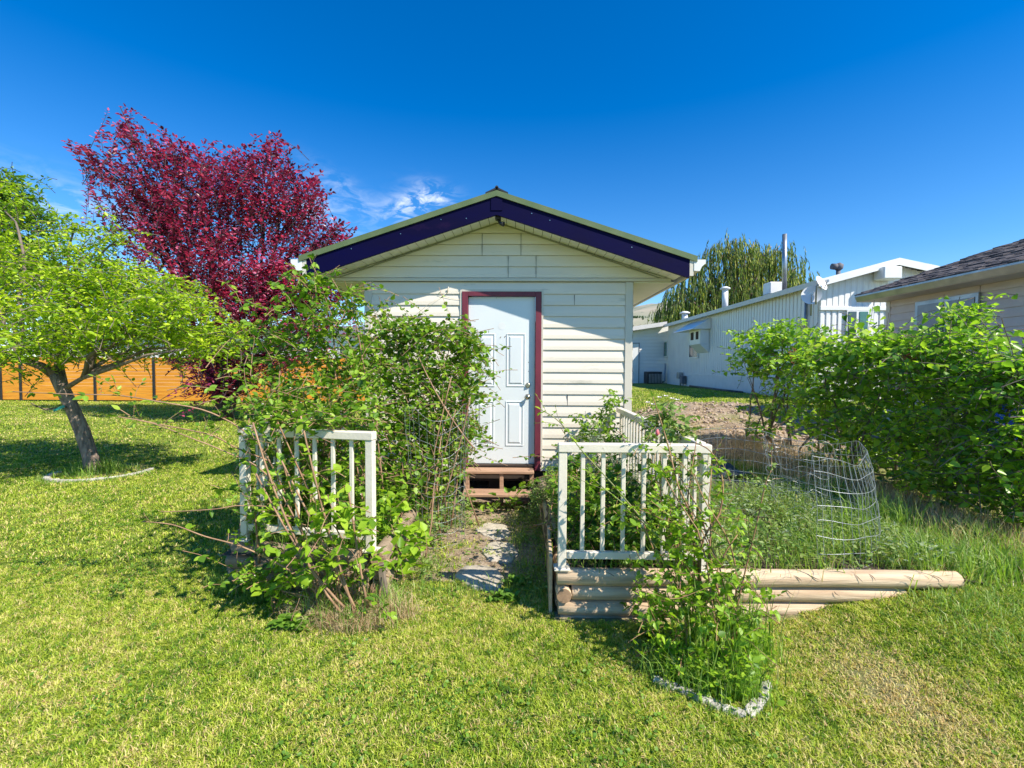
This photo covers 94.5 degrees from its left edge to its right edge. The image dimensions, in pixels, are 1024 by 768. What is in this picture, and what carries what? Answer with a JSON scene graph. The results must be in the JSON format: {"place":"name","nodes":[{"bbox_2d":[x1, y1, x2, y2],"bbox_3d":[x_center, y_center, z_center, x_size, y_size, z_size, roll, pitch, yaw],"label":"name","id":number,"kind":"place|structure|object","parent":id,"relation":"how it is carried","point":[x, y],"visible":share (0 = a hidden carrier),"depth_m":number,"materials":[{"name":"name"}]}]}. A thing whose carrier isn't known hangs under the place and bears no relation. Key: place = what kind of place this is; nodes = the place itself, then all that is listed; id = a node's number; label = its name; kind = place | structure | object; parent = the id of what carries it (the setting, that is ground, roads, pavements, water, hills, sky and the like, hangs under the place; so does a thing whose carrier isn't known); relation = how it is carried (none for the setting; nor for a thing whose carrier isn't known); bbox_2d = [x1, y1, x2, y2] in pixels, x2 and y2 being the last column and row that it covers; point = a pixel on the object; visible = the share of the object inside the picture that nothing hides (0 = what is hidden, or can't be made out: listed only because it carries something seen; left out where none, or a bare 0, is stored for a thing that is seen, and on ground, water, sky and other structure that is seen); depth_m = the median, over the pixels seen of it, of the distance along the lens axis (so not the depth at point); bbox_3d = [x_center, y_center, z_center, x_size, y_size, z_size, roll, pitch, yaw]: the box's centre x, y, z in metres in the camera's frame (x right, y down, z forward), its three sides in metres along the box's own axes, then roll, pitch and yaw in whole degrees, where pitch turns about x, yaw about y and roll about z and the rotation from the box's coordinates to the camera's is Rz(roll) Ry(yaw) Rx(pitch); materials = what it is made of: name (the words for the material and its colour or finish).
{"place":"outdoors","nodes":[
{"label":"outdoors","id":0,"kind":"place"},
{"bbox_2d":[46,455,140,478],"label":"long grass","id":1,"kind":"structure","parent":0,"point":[104,468],"depth_m":6.92,"materials":[{"name":"green plant"}]},
{"bbox_2d":[0,388,890,457],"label":"lawn grass","id":2,"kind":"structure","parent":0,"point":[696,394],"depth_m":12.99,"materials":[{"name":"green plant"}]},
{"bbox_2d":[0,367,1023,767],"bbox_3d":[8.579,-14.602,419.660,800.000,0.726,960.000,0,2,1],"label":"ground","id":3,"kind":"structure","parent":0,"point":[486,513],"depth_m":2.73,"materials":[{"name":"green plant"}]},
{"bbox_2d":[0,162,74,329],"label":"leafy tree","id":4,"kind":"object","parent":3,"relation":"on","point":[38,210],"visible":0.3,"depth_m":26.08,"materials":[{"name":"green plant"}]},
{"bbox_2d":[51,478,67,482],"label":"edging stone","id":5,"kind":"object","parent":3,"relation":"on","point":[63,480],"visible":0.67,"depth_m":6.39,"materials":[{"name":"stone"}]},
{"bbox_2d":[31,469,151,484],"bbox_3d":[-6.066,1.295,6.653,1.498,0.075,0.842,0,2,1],"label":"lawn fringe","id":6,"kind":"object","parent":3,"relation":"on","point":[39,479],"visible":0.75,"depth_m":6.49,"materials":[{"name":"green plant"}]},
{"bbox_2d":[86,477,106,481],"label":"edging stone","id":7,"kind":"object","parent":3,"relation":"on","point":[99,478],"visible":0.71,"depth_m":6.50,"materials":[{"name":"stone"}]},
{"bbox_2d":[0,179,290,473],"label":"plum tree","id":8,"kind":"object","parent":3,"relation":"on","point":[64,313],"visible":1,"depth_m":6.49,"materials":[{"name":"green plant"}]},
{"bbox_2d":[53,405,64,411],"bbox_3d":[-6.399,0.343,6.688,0.160,0.097,0.004,0,2,-5],"label":"ribbon","id":9,"kind":"object","parent":8,"relation":"attached to","point":[58,408],"visible":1,"depth_m":6.69,"materials":[{"name":"teal fabric"}]},
{"bbox_2d":[5,374,320,594],"bbox_3d":[-2.200,0.657,2.965,1.917,1.433,0.489,0,2,-12],"label":"arching cane","id":10,"kind":"object","parent":3,"relation":"on","point":[210,436],"visible":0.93,"depth_m":2.99,"materials":[{"name":"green plant"}]},
{"bbox_2d":[0,357,364,402],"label":"board fence","id":11,"kind":"object","parent":3,"relation":"on","point":[159,386],"visible":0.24,"depth_m":20.12,"materials":[{"name":"orange wood"}]},
{"bbox_2d":[40,326,364,385],"bbox_3d":[-17.446,-1.841,32.317,26.847,4.250,5.000,0,2,1],"label":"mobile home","id":12,"kind":"object","parent":3,"relation":"on","point":[340,333],"visible":0.02,"depth_m":30.25,"materials":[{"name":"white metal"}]},
{"bbox_2d":[61,103,358,420],"bbox_3d":[-8.214,-3.263,13.440,8.335,9.106,4.448,1,2,13],"label":"purple leaf tree","id":13,"kind":"object","parent":3,"relation":"on","point":[166,220],"visible":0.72,"depth_m":12.82,"materials":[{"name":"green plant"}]},
{"bbox_2d":[232,378,356,603],"bbox_3d":[-1.503,0.704,3.048,1.037,1.469,0.332,1,2,19],"label":"arching cane","id":14,"kind":"object","parent":3,"relation":"on","point":[290,496],"visible":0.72,"depth_m":3.09,"materials":[{"name":"brown plant"}]},
{"bbox_2d":[193,568,409,605],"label":"long grass","id":15,"kind":"structure","parent":3,"relation":"on","point":[226,589],"depth_m":3.30,"materials":[{"name":"green plant"}]},
{"bbox_2d":[220,485,414,555],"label":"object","id":16,"kind":"object","parent":3,"relation":"on","point":[228,553],"visible":0.02,"depth_m":3.35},
{"bbox_2d":[167,253,433,624],"bbox_3d":[-1.531,0.342,3.622,1.754,2.748,1.824,0,2,1],"label":"bramble bush","id":17,"kind":"object","parent":16,"relation":"on","point":[320,418],"visible":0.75,"depth_m":3.56,"materials":[{"name":"green plant"}]},
{"bbox_2d":[236,473,414,552],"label":"long grass","id":18,"kind":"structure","parent":16,"relation":"on","point":[282,538],"depth_m":3.39,"materials":[{"name":"green plant"}]},
{"bbox_2d":[239,460,426,546],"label":"bed weeds","id":19,"kind":"object","parent":16,"relation":"on","point":[379,512],"visible":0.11,"depth_m":3.63,"materials":[{"name":"green plant"}]},
{"bbox_2d":[246,407,397,620],"bbox_3d":[-1.161,0.816,2.932,0.899,1.358,0.556,0,2,1],"label":"raspberry plant","id":20,"kind":"object","parent":3,"relation":"on","point":[346,510],"visible":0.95,"depth_m":2.91,"materials":[{"name":"green plant"}]},
{"bbox_2d":[225,480,439,601],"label":"log retaining wall","id":21,"kind":"structure","parent":3,"relation":"on","point":[378,575],"depth_m":3.31,"materials":[{"name":"brown wood"}]},
{"bbox_2d":[238,409,380,552],"bbox_3d":[-1.765,0.695,4.038,0.921,0.830,2.388,-1,2,-24],"label":"garden railing","id":22,"kind":"object","parent":21,"relation":"on","point":[369,437],"visible":0.3,"depth_m":3.23,"materials":[{"name":"paint"}]},
{"bbox_2d":[268,577,440,642],"bbox_3d":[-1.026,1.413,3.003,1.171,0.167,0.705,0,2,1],"label":"dry grass","id":23,"kind":"structure","parent":3,"relation":"on","point":[336,624],"depth_m":2.95,"materials":[{"name":"plant"}]},
{"bbox_2d":[135,483,323,597],"bbox_3d":[-1.751,1.010,2.952,1.102,0.729,0.295,0,2,-12],"label":"arching cane","id":24,"kind":"object","parent":23,"relation":"on","point":[188,526],"visible":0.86,"depth_m":2.95,"materials":[{"name":"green plant"}]},
{"bbox_2d":[376,489,432,580],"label":"raspberry plant","id":25,"kind":"object","parent":3,"relation":"on","point":[410,548],"visible":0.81,"depth_m":3.50,"materials":[{"name":"green plant"}]},
{"bbox_2d":[323,288,511,556],"bbox_3d":[-0.810,0.336,4.382,1.713,2.562,1.912,0,2,1],"label":"bramble bush","id":26,"kind":"object","parent":3,"relation":"on","point":[463,354],"visible":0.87,"depth_m":4.46,"materials":[{"name":"green plant"}]},
{"bbox_2d":[404,404,470,548],"bbox_3d":[-0.663,0.778,4.240,0.584,1.234,0.590,0,2,1],"label":"wire mesh","id":27,"kind":"object","parent":3,"relation":"on","point":[444,465],"visible":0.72,"depth_m":4.09,"materials":[{"name":"grey metal"}]},
{"bbox_2d":[414,486,478,549],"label":"path weeds","id":28,"kind":"object","parent":3,"relation":"on","point":[437,524],"visible":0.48,"depth_m":4.50,"materials":[{"name":"green plant"}]},
{"bbox_2d":[265,572,676,644],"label":"broadleaf weeds","id":29,"kind":"object","parent":3,"relation":"on","point":[284,621],"visible":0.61,"depth_m":2.93,"materials":[{"name":"green plant"}]},
{"bbox_2d":[407,508,545,593],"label":"dry grass","id":30,"kind":"structure","parent":3,"relation":"on","point":[478,544],"depth_m":4.29,"materials":[{"name":"plant"}]},
{"bbox_2d":[454,565,503,591],"bbox_3d":[-0.247,1.469,3.555,0.382,0.070,0.417,0,2,1],"label":"stepping stone","id":31,"kind":"object","parent":3,"relation":"on","point":[471,573],"visible":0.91,"depth_m":3.54,"materials":[{"name":"stone"}]},
{"bbox_2d":[391,499,570,603],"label":"path weeds","id":32,"kind":"object","parent":3,"relation":"on","point":[426,586],"visible":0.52,"depth_m":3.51,"materials":[{"name":"green plant"}]},
{"bbox_2d":[475,523,509,539],"bbox_3d":[-0.165,1.438,4.609,0.341,0.053,0.443,-2,3,-41],"label":"stepping stone","id":33,"kind":"object","parent":3,"relation":"on","point":[491,528],"visible":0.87,"depth_m":4.58,"materials":[{"name":"stone"}]},
{"bbox_2d":[462,467,533,509],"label":"wooden steps","id":34,"kind":"structure","parent":3,"relation":"on","point":[500,493],"depth_m":5.48,"materials":[{"name":"brown wood"}]},
{"bbox_2d":[291,185,705,488],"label":"garden shed","id":35,"kind":"structure","parent":3,"relation":"on","point":[497,259],"depth_m":5.64,"materials":[{"name":"white wood"}]},
{"bbox_2d":[468,297,534,463],"bbox_3d":[-0.126,-0.037,5.705,0.804,2.011,0.106,0,2,1],"label":"door","id":36,"kind":"structure","parent":35,"relation":"in","point":[512,319],"depth_m":5.71,"materials":[{"name":"white paint"}]},
{"bbox_2d":[482,541,518,563],"bbox_3d":[-0.100,1.451,4.062,0.320,0.054,0.461,0,2,1],"label":"stepping stone","id":37,"kind":"object","parent":3,"relation":"on","point":[504,553],"visible":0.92,"depth_m":4.03,"materials":[{"name":"stone"}]},
{"bbox_2d":[471,480,533,511],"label":"broadleaf weed","id":38,"kind":"object","parent":3,"relation":"on","point":[507,490],"visible":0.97,"depth_m":5.08,"materials":[{"name":"green plant"}]},
{"bbox_2d":[0,439,1021,572],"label":"lawn grass","id":39,"kind":"structure","parent":3,"relation":"on","point":[26,478],"depth_m":5.20,"materials":[{"name":"green plant"}]},
{"bbox_2d":[7,495,1023,767],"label":"clover","id":40,"kind":"object","parent":3,"relation":"on","point":[461,725],"visible":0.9,"depth_m":2.31,"materials":[{"name":"green plant"}]},
{"bbox_2d":[519,466,569,523],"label":"bush","id":41,"kind":"object","parent":3,"relation":"on","point":[541,493],"visible":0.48,"depth_m":4.63,"materials":[{"name":"green plant"}]},
{"bbox_2d":[534,398,707,630],"bbox_3d":[0.635,0.755,2.794,1.016,1.393,0.244,1,2,13],"label":"blackberry cane","id":42,"kind":"object","parent":3,"relation":"on","point":[617,488],"visible":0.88,"depth_m":2.79,"materials":[{"name":"green plant"}]},
{"bbox_2d":[632,322,667,382],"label":"outbuilding","id":43,"kind":"structure","parent":3,"relation":"on","point":[648,348],"depth_m":27.66,"materials":[{"name":"white metal"}]},
{"bbox_2d":[632,344,638,382],"bbox_3d":[6.752,-1.114,27.684,1.273,2.500,0.038,0,2,1],"label":"door","id":44,"kind":"structure","parent":43,"relation":"in","point":[635,354],"depth_m":27.65,"materials":[{"name":"white paint"}]},
{"bbox_2d":[664,341,667,356],"bbox_3d":[8.889,-2.023,27.545,0.052,0.950,0.874,0,2,1],"label":"window","id":45,"kind":"structure","parent":43,"relation":"in","point":[665,342],"depth_m":27.33,"materials":[{"name":"glass"}]},
{"bbox_2d":[644,363,665,383],"bbox_3d":[8.274,-0.569,27.367,1.130,1.251,0.875,0,2,1],"label":"heat pump","id":46,"kind":"object","parent":3,"relation":"on","point":[652,377],"visible":0.91,"depth_m":26.97,"materials":[{"name":"black metal"}]},
{"bbox_2d":[653,675,677,690],"bbox_3d":[0.768,1.512,2.370,0.115,0.064,0.060,2,3,32],"label":"edging stone","id":47,"kind":"object","parent":3,"relation":"on","point":[660,679],"visible":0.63,"depth_m":2.36,"materials":[{"name":"stone"}]},
{"bbox_2d":[675,685,703,701],"bbox_3d":[0.860,1.514,2.300,0.139,0.060,0.064,2,3,39],"label":"edging stone","id":48,"kind":"object","parent":3,"relation":"on","point":[683,690],"visible":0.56,"depth_m":2.29,"materials":[{"name":"stone"}]},
{"bbox_2d":[593,426,787,695],"bbox_3d":[0.985,0.990,2.596,1.043,1.425,0.808,0,2,1],"label":"blackberry bush","id":49,"kind":"object","parent":3,"relation":"on","point":[679,535],"visible":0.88,"depth_m":2.54,"materials":[{"name":"green plant"}]},
{"bbox_2d":[650,391,738,616],"bbox_3d":[1.036,0.767,2.794,0.485,1.450,0.344,2,3,37],"label":"blackberry cane","id":50,"kind":"object","parent":3,"relation":"on","point":[684,500],"visible":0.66,"depth_m":2.76,"materials":[{"name":"green plant"}]},
{"bbox_2d":[641,679,777,721],"bbox_3d":[0.974,1.497,2.260,0.658,0.058,0.294,0,2,1],"label":"stone edging","id":51,"kind":"object","parent":3,"relation":"on","point":[720,708],"visible":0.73,"depth_m":2.22,"materials":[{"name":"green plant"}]},
{"bbox_2d":[700,694,721,711],"bbox_3d":[0.939,1.516,2.231,0.098,0.065,0.069,2,3,37],"label":"edging stone","id":52,"kind":"object","parent":3,"relation":"on","point":[710,700],"visible":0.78,"depth_m":2.23,"materials":[{"name":"stone"}]},
{"bbox_2d":[678,463,751,478],"bbox_3d":[2.392,1.169,6.063,1.078,0.234,0.675,0,2,1],"label":"plastic sheet","id":53,"kind":"object","parent":3,"relation":"on","point":[730,467],"visible":0.19,"depth_m":6.03,"materials":[{"name":"black plastic"}]},
{"bbox_2d":[641,616,790,708],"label":"broadleaf weeds","id":54,"kind":"object","parent":3,"relation":"on","point":[751,678],"visible":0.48,"depth_m":2.33,"materials":[{"name":"green plant"}]},
{"bbox_2d":[689,385,743,392],"bbox_3d":[8.443,0.209,19.935,0.112,0.112,5.417,0,2,1],"label":"drain hose","id":55,"kind":"object","parent":3,"relation":"on","point":[716,389],"visible":0.74,"depth_m":19.54,"materials":[{"name":"black plastic"}]},
{"bbox_2d":[633,621,816,714],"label":"long grass","id":56,"kind":"structure","parent":3,"relation":"on","point":[730,685],"depth_m":2.34,"materials":[{"name":"green plant"}]},
{"bbox_2d":[656,562,794,683],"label":"long grass","id":57,"kind":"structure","parent":3,"relation":"on","point":[725,641],"depth_m":2.46,"materials":[{"name":"green plant"}]},
{"bbox_2d":[671,447,782,647],"bbox_3d":[1.141,0.937,2.526,0.575,1.219,0.244,1,2,18],"label":"blackberry cane","id":58,"kind":"object","parent":3,"relation":"on","point":[759,522],"visible":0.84,"depth_m":2.51,"materials":[{"name":"green plant"}]},
{"bbox_2d":[638,230,819,325],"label":"weeping tree","id":59,"kind":"object","parent":3,"relation":"on","point":[744,280],"visible":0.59,"depth_m":43.52,"materials":[{"name":"green plant"}]},
{"bbox_2d":[722,704,745,719],"bbox_3d":[1.020,1.517,2.180,0.102,0.061,0.061,1,2,19],"label":"edging stone","id":60,"kind":"object","parent":3,"relation":"on","point":[740,711],"visible":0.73,"depth_m":2.17,"materials":[{"name":"stone"}]},
{"bbox_2d":[537,477,963,619],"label":"log retaining wall","id":61,"kind":"structure","parent":3,"relation":"on","point":[594,593],"depth_m":2.98,"materials":[{"name":"beige wood"}]},
{"bbox_2d":[553,407,711,572],"bbox_3d":[0.791,0.734,4.299,0.994,0.819,2.712,0,2,1],"label":"garden railing","id":62,"kind":"object","parent":61,"relation":"on","point":[603,449],"visible":0.57,"depth_m":2.98,"materials":[{"name":"paint"}]},
{"bbox_2d":[742,697,766,717],"bbox_3d":[1.130,1.520,2.210,0.158,0.062,0.062,-1,3,-39],"label":"edging stone","id":63,"kind":"object","parent":3,"relation":"on","point":[757,705],"visible":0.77,"depth_m":2.20,"materials":[{"name":"stone"}]},
{"bbox_2d":[632,401,884,461],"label":"clods","id":64,"kind":"object","parent":3,"relation":"on","point":[741,417],"visible":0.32,"depth_m":9.52,"materials":[{"name":"brown soil"}]},
{"bbox_2d":[632,401,889,453],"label":"fallen leaves","id":65,"kind":"object","parent":3,"relation":"on","point":[724,425],"visible":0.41,"depth_m":8.86,"materials":[{"name":"plant"}]},
{"bbox_2d":[757,679,771,701],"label":"edging stone","id":66,"kind":"object","parent":3,"relation":"on","point":[765,687],"visible":0.37,"depth_m":2.31,"materials":[{"name":"stone"}]},
{"bbox_2d":[712,317,850,447],"bbox_3d":[4.172,-0.011,7.334,1.926,2.140,1.622,0,2,1],"label":"lilac shrub","id":67,"kind":"object","parent":3,"relation":"on","point":[752,360],"visible":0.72,"depth_m":7.29,"materials":[{"name":"green plant"}]},
{"bbox_2d":[545,472,1023,590],"bbox_3d":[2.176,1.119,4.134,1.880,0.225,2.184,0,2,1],"label":"bed weeds","id":68,"kind":"object","parent":3,"relation":"on","point":[804,537],"visible":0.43,"depth_m":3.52,"materials":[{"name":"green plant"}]},
{"bbox_2d":[567,389,632,457],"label":"climbing plant","id":69,"kind":"object","parent":68,"relation":"on","point":[609,438],"visible":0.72,"depth_m":5.21,"materials":[{"name":"green plant"}]},
{"bbox_2d":[548,464,692,566],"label":"bed weeds","id":70,"kind":"object","parent":68,"relation":"on","point":[637,545],"visible":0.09,"depth_m":3.47,"materials":[{"name":"green plant"}]},
{"bbox_2d":[533,480,712,576],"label":"long grass","id":71,"kind":"structure","parent":68,"relation":"on","point":[623,563],"depth_m":3.17,"materials":[{"name":"green plant"}]},
{"bbox_2d":[513,428,741,623],"bbox_3d":[0.713,0.948,3.608,1.658,1.180,1.244,2,3,41],"label":"bramble bush","id":72,"kind":"object","parent":68,"relation":"on","point":[592,513],"visible":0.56,"depth_m":3.42,"materials":[{"name":"green plant"}]},
{"bbox_2d":[565,419,711,502],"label":"grey herb","id":73,"kind":"object","parent":68,"relation":"on","point":[613,461],"visible":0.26,"depth_m":4.39,"materials":[{"name":"green plant"}]},
{"bbox_2d":[627,395,701,530],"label":"rose bush","id":74,"kind":"object","parent":68,"relation":"on","point":[671,424],"visible":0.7,"depth_m":3.34,"materials":[{"name":"green plant"}]},
{"bbox_2d":[644,428,880,569],"bbox_3d":[2.170,0.807,4.093,1.120,0.758,1.907,-1,2,-24],"label":"wire mesh","id":75,"kind":"object","parent":68,"relation":"on","point":[840,500],"visible":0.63,"depth_m":3.51,"materials":[{"name":"grey metal"}]},
{"bbox_2d":[761,432,843,517],"bbox_3d":[2.497,0.809,4.123,0.592,0.735,0.671,1,2,28],"label":"wire mesh","id":76,"kind":"object","parent":68,"relation":"on","point":[794,472],"visible":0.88,"depth_m":4.10,"materials":[{"name":"grey metal"}]},
{"bbox_2d":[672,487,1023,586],"bbox_3d":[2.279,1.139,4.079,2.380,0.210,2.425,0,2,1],"label":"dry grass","id":77,"kind":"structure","parent":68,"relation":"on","point":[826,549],"depth_m":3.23,"materials":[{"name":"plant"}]},
{"bbox_2d":[662,234,939,401],"bbox_3d":[10.554,-2.361,20.371,5.250,5.787,15.115,0,2,1],"label":"mobile home","id":78,"kind":"object","parent":3,"relation":"on","point":[693,351],"visible":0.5,"depth_m":16.40,"materials":[{"name":"white metal"}]},
{"bbox_2d":[676,372,685,385],"bbox_3d":[8.679,-0.209,24.282,0.230,0.770,0.850,0,2,1],"label":"utility meter","id":79,"kind":"object","parent":78,"relation":"attached to","point":[681,377],"visible":0.88,"depth_m":24.05,"materials":[{"name":"grey metal"}]},
{"bbox_2d":[689,345,698,358],"bbox_3d":[8.794,-1.724,22.935,0.052,0.960,1.214,0,2,1],"label":"window","id":80,"kind":"structure","parent":78,"relation":"in","point":[692,353],"depth_m":23.00,"materials":[{"name":"glass"}]},
{"bbox_2d":[801,286,821,315],"bbox_3d":[8.262,-2.309,13.069,0.350,0.814,0.400,0,2,-18],"label":"satellite dish","id":81,"kind":"object","parent":78,"relation":"attached to","point":[807,295],"visible":0.98,"depth_m":13.11,"materials":[{"name":"white paint"}]},
{"bbox_2d":[815,276,828,304],"bbox_3d":[8.377,-2.553,12.816,0.306,0.766,0.317,1,2,18],"label":"satellite dish","id":82,"kind":"object","parent":78,"relation":"attached to","point":[821,282],"visible":1,"depth_m":12.88,"materials":[{"name":"white paint"}]},
{"bbox_2d":[846,311,873,337],"bbox_3d":[9.733,-1.677,13.251,0.728,0.750,0.053,0,2,1],"label":"window","id":83,"kind":"structure","parent":78,"relation":"in","point":[861,315],"depth_m":13.23,"materials":[{"name":"white paint"}]},
{"bbox_2d":[768,318,899,469],"bbox_3d":[4.196,0.116,6.070,1.521,2.060,1.579,-1,3,-34],"label":"lilac shrub","id":84,"kind":"object","parent":3,"relation":"on","point":[825,355],"visible":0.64,"depth_m":5.99,"materials":[{"name":"green plant"}]},
{"bbox_2d":[784,443,935,533],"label":"long grass","id":85,"kind":"structure","parent":3,"relation":"on","point":[884,507],"depth_m":3.97,"materials":[{"name":"green plant"}]},
{"bbox_2d":[707,430,1023,563],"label":"dry grass","id":86,"kind":"structure","parent":3,"relation":"on","point":[754,457],"depth_m":4.91,"materials":[{"name":"plant"}]},
{"bbox_2d":[712,460,1020,573],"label":"long grass","id":87,"kind":"structure","parent":3,"relation":"on","point":[757,472],"depth_m":5.81,"materials":[{"name":"green plant"}]},
{"bbox_2d":[826,302,988,502],"bbox_3d":[4.283,0.166,5.051,1.229,2.285,1.925,0,2,1],"label":"lilac shrub","id":88,"kind":"object","parent":3,"relation":"on","point":[874,350],"visible":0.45,"depth_m":5.16,"materials":[{"name":"green plant"}]},
{"bbox_2d":[817,508,1023,593],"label":"long grass","id":89,"kind":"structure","parent":3,"relation":"on","point":[989,545],"depth_m":3.24,"materials":[{"name":"green plant"}]},
{"bbox_2d":[854,239,1023,422],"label":"house","id":90,"kind":"structure","parent":3,"relation":"on","point":[994,271],"depth_m":8.15,"materials":[{"name":"beige plastic"}]},
{"bbox_2d":[914,292,980,355],"bbox_3d":[7.735,-0.986,8.477,0.052,1.110,1.262,0,2,1],"label":"window","id":91,"kind":"structure","parent":90,"relation":"in","point":[921,307],"depth_m":8.61,"materials":[{"name":"grey glass"}]},
{"bbox_2d":[861,293,1023,521],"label":"lilac shrub","id":92,"kind":"object","parent":3,"relation":"on","point":[971,316],"visible":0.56,"depth_m":4.37,"materials":[{"name":"green plant"}]},
{"bbox_2d":[906,367,982,506],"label":"tall weed","id":93,"kind":"object","parent":3,"relation":"on","point":[946,417],"visible":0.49,"depth_m":4.20,"materials":[{"name":"green plant"}]},
{"bbox_2d":[880,512,1023,680],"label":"long grass","id":94,"kind":"structure","parent":3,"relation":"on","point":[970,596],"depth_m":2.75,"materials":[{"name":"green plant"}]},
{"bbox_2d":[898,318,1023,536],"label":"lilac shrub","id":95,"kind":"object","parent":3,"relation":"on","point":[1005,367],"visible":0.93,"depth_m":3.78,"materials":[{"name":"green plant"}]},
{"bbox_2d":[924,398,1023,471],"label":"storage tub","id":96,"kind":"object","parent":3,"relation":"on","point":[998,415],"depth_m":5.80,"materials":[{"name":"blue plastic"}]},
{"bbox_2d":[0,0,1023,360],"label":"sky","id":97,"kind":"structure","parent":0,"point":[863,133],"materials":[{"name":"blue"}]},
{"bbox_2d":[633,302,689,325],"bbox_3d":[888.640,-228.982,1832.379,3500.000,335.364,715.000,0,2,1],"label":"hill","id":98,"kind":"structure","parent":0,"point":[643,310],"depth_m":1910.12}
]}

